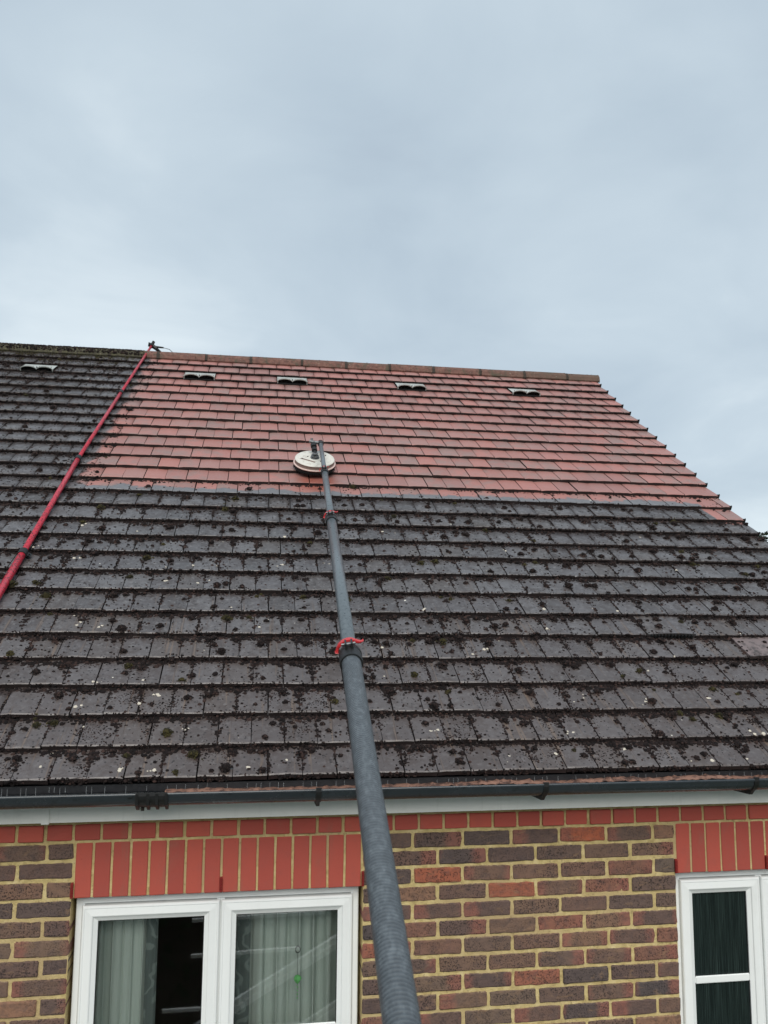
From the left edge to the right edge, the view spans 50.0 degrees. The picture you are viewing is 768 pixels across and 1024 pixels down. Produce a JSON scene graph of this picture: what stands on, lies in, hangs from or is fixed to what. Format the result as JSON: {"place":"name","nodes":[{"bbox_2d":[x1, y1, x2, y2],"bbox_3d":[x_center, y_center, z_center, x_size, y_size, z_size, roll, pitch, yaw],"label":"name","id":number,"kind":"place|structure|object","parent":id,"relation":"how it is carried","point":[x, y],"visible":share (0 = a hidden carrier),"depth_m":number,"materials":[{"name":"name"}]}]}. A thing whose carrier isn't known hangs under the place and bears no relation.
{"place":"outdoors","nodes":[
{"label":"outdoors","id":0,"kind":"place"},
{"bbox_2d":[0,0,767,541],"label":"sky","id":1,"kind":"structure","parent":0,"point":[556,186],"materials":[{"name":"grey"}]},
{"bbox_2d":[759,531,767,542],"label":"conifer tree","id":2,"kind":"object","parent":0,"point":[763,534],"visible":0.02,"depth_m":14.96,"materials":[{"name":"green plant"}]},
{"label":"ground","id":3,"kind":"structure","parent":0,"visible":0},
{"bbox_2d":[0,342,767,1023],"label":"brick house","id":4,"kind":"structure","parent":3,"relation":"on","point":[558,592],"depth_m":3.95,"materials":[{"name":"brown brick"}]},
{"bbox_2d":[0,341,171,598],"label":"telescopic pole","id":5,"kind":"object","parent":4,"relation":"on","point":[23,553],"visible":0.98,"depth_m":5.18,"materials":[{"name":"red paint"}]},
{"bbox_2d":[94,919,146,1023],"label":"curtain","id":6,"kind":"object","parent":4,"relation":"hanging from","point":[119,998],"visible":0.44,"depth_m":3.57,"materials":[{"name":"fabric"}]},
{"bbox_2d":[143,918,158,1023],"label":"curtain","id":7,"kind":"object","parent":4,"relation":"hanging from","point":[149,1003],"visible":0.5,"depth_m":3.58,"materials":[{"name":"grey fabric"}]},
{"bbox_2d":[70,886,358,1023],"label":"window","id":8,"kind":"structure","parent":4,"relation":"in","point":[220,911],"depth_m":3.50,"materials":[{"name":"white plastic"}]},
{"bbox_2d":[234,914,250,1023],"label":"curtain","id":9,"kind":"object","parent":4,"relation":"hanging from","point":[242,980],"visible":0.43,"depth_m":3.64,"materials":[{"name":"grey fabric"}]},
{"bbox_2d":[249,910,336,1023],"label":"curtain","id":10,"kind":"object","parent":4,"relation":"hanging from","point":[275,941],"visible":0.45,"depth_m":3.70,"materials":[{"name":"fabric"}]},
{"bbox_2d":[294,946,301,998],"bbox_3d":[-0.377,1.934,3.625,0.034,0.400,0.035,2,-7,-9],"label":"suncatcher","id":11,"kind":"object","parent":4,"relation":"hanging from","point":[297,978],"visible":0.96,"depth_m":3.60,"materials":[{"name":"green glass"}]},
{"bbox_2d":[293,438,421,1023],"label":"telescopic cleaning pole","id":12,"kind":"object","parent":4,"relation":"attached to","point":[398,999],"visible":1,"depth_m":1.65,"materials":[{"name":"grey plastic"}]},
{"bbox_2d":[675,869,767,1023],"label":"window","id":13,"kind":"structure","parent":4,"relation":"in","point":[722,916],"depth_m":3.84,"materials":[{"name":"white plastic"}]}
]}

